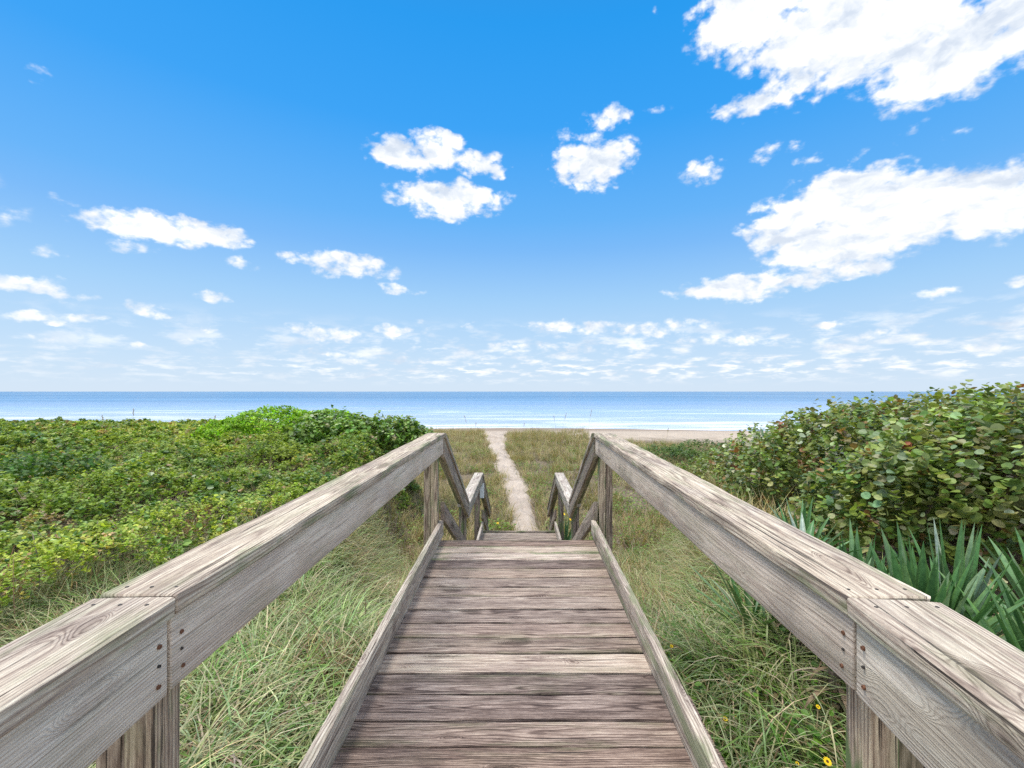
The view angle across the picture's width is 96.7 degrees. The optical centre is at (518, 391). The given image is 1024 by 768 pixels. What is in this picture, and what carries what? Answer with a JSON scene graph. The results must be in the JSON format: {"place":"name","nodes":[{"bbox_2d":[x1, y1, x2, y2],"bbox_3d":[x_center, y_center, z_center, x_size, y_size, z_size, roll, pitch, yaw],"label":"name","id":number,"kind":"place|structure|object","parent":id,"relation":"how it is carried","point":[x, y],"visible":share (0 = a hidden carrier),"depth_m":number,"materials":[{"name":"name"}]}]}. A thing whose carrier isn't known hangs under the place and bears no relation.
{"place":"outdoors","nodes":[
{"label":"outdoors","id":0,"kind":"place"},
{"bbox_2d":[392,425,589,443],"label":"crest grass","id":1,"kind":"structure","parent":0,"point":[541,431],"depth_m":33.91,"materials":[{"name":"green plant"}]},
{"bbox_2d":[484,431,538,530],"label":"path","id":2,"kind":"structure","parent":0,"point":[524,506],"depth_m":16.72,"materials":[{"name":"beige sand"}]},
{"bbox_2d":[0,392,1023,430],"bbox_3d":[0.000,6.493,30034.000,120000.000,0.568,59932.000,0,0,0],"label":"sea","id":3,"kind":"structure","parent":0,"point":[724,411],"depth_m":201.82,"materials":[{"name":"liquid"}]},
{"bbox_2d":[0,428,1023,767],"bbox_3d":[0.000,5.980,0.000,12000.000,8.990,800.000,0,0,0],"label":"ground","id":4,"kind":"structure","parent":0,"point":[674,436],"depth_m":13.00,"materials":[{"name":"beige sand"}]},
{"bbox_2d":[0,547,83,605],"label":"dry grass tuft","id":5,"kind":"object","parent":4,"relation":"on","point":[25,580],"visible":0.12,"depth_m":3.92,"materials":[{"name":"green plant"}]},
{"bbox_2d":[0,447,142,507],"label":"leafy shrub","id":6,"kind":"object","parent":4,"relation":"on","point":[25,465],"visible":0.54,"depth_m":7.19,"materials":[{"name":"green plant"}]},
{"bbox_2d":[149,499,218,549],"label":"leafy shrub","id":7,"kind":"object","parent":4,"relation":"on","point":[188,529],"visible":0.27,"depth_m":5.41,"materials":[{"name":"green plant"}]},
{"bbox_2d":[0,501,388,767],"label":"weeds","id":8,"kind":"object","parent":4,"relation":"on","point":[305,728],"visible":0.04,"depth_m":2.64,"materials":[{"name":"green plant"}]},
{"bbox_2d":[0,434,401,603],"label":"dead twigs","id":9,"kind":"object","parent":4,"relation":"on","point":[38,587],"visible":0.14,"depth_m":5.63,"materials":[{"name":"brown plant"}]},
{"bbox_2d":[0,474,414,767],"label":"beach grass","id":10,"kind":"structure","parent":4,"relation":"on","point":[364,626],"depth_m":2.89,"materials":[{"name":"green plant"}]},
{"bbox_2d":[0,416,422,612],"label":"scrub cover","id":11,"kind":"object","parent":4,"relation":"on","point":[119,446],"visible":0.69,"depth_m":6.56,"materials":[{"name":"green plant"}]},
{"bbox_2d":[0,440,439,640],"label":"straw grass","id":12,"kind":"structure","parent":4,"relation":"on","point":[96,570],"depth_m":4.52,"materials":[{"name":"green plant"}]},
{"bbox_2d":[191,404,358,448],"bbox_3d":[-7.330,1.243,14.272,5.049,1.694,2.750,0,0,0],"label":"rounded shrub","id":13,"kind":"object","parent":4,"relation":"on","point":[241,422],"visible":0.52,"depth_m":13.55,"materials":[{"name":"green plant"}]},
{"bbox_2d":[253,616,381,708],"bbox_3d":[-1.169,1.701,2.821,0.964,0.394,0.971,0,0,0],"label":"dry grass tuft","id":14,"kind":"object","parent":4,"relation":"on","point":[323,657],"visible":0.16,"depth_m":2.92,"materials":[{"name":"green plant"}]},
{"bbox_2d":[301,698,337,742],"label":"leafy weed","id":15,"kind":"object","parent":4,"relation":"on","point":[321,709],"visible":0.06,"depth_m":2.44,"materials":[{"name":"green plant"}]},
{"bbox_2d":[278,404,434,454],"bbox_3d":[-4.690,1.351,13.474,4.794,1.945,2.557,0,0,0],"label":"sea grape shrub","id":16,"kind":"object","parent":4,"relation":"on","point":[406,430],"visible":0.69,"depth_m":13.04,"materials":[{"name":"green plant"}]},
{"bbox_2d":[243,426,530,608],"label":"dune grass","id":17,"kind":"structure","parent":4,"relation":"on","point":[447,488],"depth_m":12.52,"materials":[{"name":"green plant"}]},
{"bbox_2d":[25,438,802,564],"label":"plants","id":18,"kind":"object","parent":4,"relation":"on","point":[615,493],"visible":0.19,"depth_m":12.25,"materials":[{"name":"green plant"}]},
{"bbox_2d":[472,518,515,532],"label":"beach sunflower","id":19,"kind":"object","parent":4,"relation":"on","point":[497,523],"visible":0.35,"depth_m":11.34,"materials":[{"name":"green plant"}]},
{"bbox_2d":[0,433,1023,767],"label":"boardwalk","id":20,"kind":"structure","parent":4,"relation":"on","point":[514,655],"depth_m":1.44,"materials":[{"name":"grey wood"}]},
{"bbox_2d":[439,433,597,539],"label":"wooden staircase","id":21,"kind":"structure","parent":4,"relation":"on","point":[475,491],"depth_m":5.76,"materials":[{"name":"grey wood"}]},
{"bbox_2d":[543,513,582,530],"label":"beach sunflower","id":22,"kind":"object","parent":4,"relation":"on","point":[557,523],"visible":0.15,"depth_m":11.66,"materials":[{"name":"green plant"}]},
{"bbox_2d":[564,520,570,539],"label":"yucca","id":23,"kind":"object","parent":4,"relation":"on","point":[567,536],"visible":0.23,"depth_m":9.25,"materials":[{"name":"green plant"}]},
{"bbox_2d":[641,443,705,464],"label":"dune shrub","id":24,"kind":"object","parent":4,"relation":"on","point":[676,452],"visible":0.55,"depth_m":22.28,"materials":[{"name":"green plant"}]},
{"bbox_2d":[666,645,689,679],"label":"beach sunflower","id":25,"kind":"object","parent":4,"relation":"on","point":[671,646],"visible":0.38,"depth_m":2.98,"materials":[{"name":"green plant"}]},
{"bbox_2d":[662,439,746,458],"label":"dune shrub","id":26,"kind":"object","parent":4,"relation":"on","point":[695,444],"visible":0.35,"depth_m":24.82,"materials":[{"name":"green plant"}]},
{"bbox_2d":[686,652,725,700],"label":"leafy weed","id":27,"kind":"object","parent":4,"relation":"on","point":[702,657],"visible":0.23,"depth_m":2.79,"materials":[{"name":"green plant"}]},
{"bbox_2d":[703,716,757,767],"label":"beach sunflower","id":28,"kind":"object","parent":4,"relation":"on","point":[717,743],"visible":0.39,"depth_m":2.24,"materials":[{"name":"green plant"}]},
{"bbox_2d":[631,550,845,767],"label":"weeds","id":29,"kind":"object","parent":4,"relation":"on","point":[803,710],"visible":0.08,"depth_m":2.55,"materials":[{"name":"green plant"}]},
{"bbox_2d":[688,562,789,640],"bbox_3d":[1.627,1.446,3.118,0.942,0.741,0.934,0,0,0],"label":"yucca","id":30,"kind":"object","parent":4,"relation":"on","point":[738,599],"visible":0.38,"depth_m":3.19,"materials":[{"name":"green plant"}]},
{"bbox_2d":[639,539,875,767],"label":"dead thatch","id":31,"kind":"object","parent":4,"relation":"on","point":[757,635],"depth_m":3.72,"materials":[{"name":"beige plant"}]},
{"bbox_2d":[502,430,1023,612],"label":"dune grass","id":32,"kind":"structure","parent":4,"relation":"on","point":[544,449],"depth_m":11.91,"materials":[{"name":"green plant"}]},
{"bbox_2d":[769,705,845,767],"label":"beach sunflower","id":33,"kind":"object","parent":4,"relation":"on","point":[816,739],"visible":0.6,"depth_m":2.10,"materials":[{"name":"green plant"}]},
{"bbox_2d":[613,498,1004,767],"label":"beach grass","id":34,"kind":"structure","parent":4,"relation":"on","point":[706,708],"depth_m":2.66,"materials":[{"name":"green plant"}]},
{"bbox_2d":[774,498,848,548],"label":"yucca","id":35,"kind":"object","parent":4,"relation":"on","point":[807,522],"visible":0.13,"depth_m":3.13,"materials":[{"name":"green plant"}]},
{"bbox_2d":[795,757,831,767],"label":"beach sunflower","id":36,"kind":"object","parent":4,"relation":"on","point":[827,761],"visible":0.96,"depth_m":1.83,"materials":[{"name":"yellow plant"}]},
{"bbox_2d":[755,504,874,659],"bbox_3d":[1.701,1.229,2.783,0.766,1.015,0.661,0,0,30],"label":"yucca","id":37,"kind":"object","parent":4,"relation":"on","point":[810,530],"visible":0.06,"depth_m":2.86,"materials":[{"name":"green plant"}]},
{"bbox_2d":[792,542,871,736],"bbox_3d":[1.587,1.246,2.249,0.705,1.014,0.717,0,0,33],"label":"yucca","id":38,"kind":"object","parent":4,"relation":"on","point":[832,673],"visible":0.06,"depth_m":2.27,"materials":[{"name":"green plant"}]},
{"bbox_2d":[676,400,1019,493],"bbox_3d":[7.470,1.129,9.687,8.132,2.080,4.436,0,0,0],"label":"sea grape shrub","id":39,"kind":"object","parent":4,"relation":"on","point":[717,456],"visible":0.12,"depth_m":9.19,"materials":[{"name":"green plant"}]},
{"bbox_2d":[718,381,1023,528],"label":"sea grape shrub","id":40,"kind":"object","parent":4,"relation":"on","point":[778,447],"visible":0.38,"depth_m":6.14,"materials":[{"name":"green plant"}]},
{"bbox_2d":[820,521,940,582],"bbox_3d":[1.934,1.228,2.544,0.800,0.951,0.800,0,0,-19],"label":"yucca","id":41,"kind":"object","parent":4,"relation":"on","point":[854,546],"visible":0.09,"depth_m":2.62,"materials":[{"name":"green plant"}]},
{"bbox_2d":[782,379,1023,605],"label":"sea grape shrub","id":42,"kind":"object","parent":4,"relation":"on","point":[919,457],"visible":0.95,"depth_m":3.59,"materials":[{"name":"green plant"}]},
{"bbox_2d":[851,523,1023,641],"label":"yucca","id":43,"kind":"object","parent":4,"relation":"on","point":[912,574],"visible":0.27,"depth_m":2.11,"materials":[{"name":"green plant"}]},
{"bbox_2d":[880,517,1023,635],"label":"yucca","id":44,"kind":"object","parent":4,"relation":"on","point":[972,550],"visible":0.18,"depth_m":2.38,"materials":[{"name":"green plant"}]},
{"bbox_2d":[938,570,1021,650],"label":"yucca","id":45,"kind":"object","parent":4,"relation":"on","point":[1010,636],"visible":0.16,"depth_m":1.89,"materials":[{"name":"green plant"}]},
{"bbox_2d":[949,558,1023,651],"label":"yucca","id":46,"kind":"object","parent":4,"relation":"on","point":[1018,630],"visible":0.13,"depth_m":2.03,"materials":[{"name":"green plant"}]},
{"bbox_2d":[977,528,1023,617],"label":"yucca","id":47,"kind":"object","parent":4,"relation":"on","point":[1014,574],"visible":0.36,"depth_m":2.44,"materials":[{"name":"green plant"}]},
{"bbox_2d":[0,0,1023,391],"label":"sky","id":48,"kind":"structure","parent":0,"point":[196,195],"materials":[{"name":"blue"}]}
]}

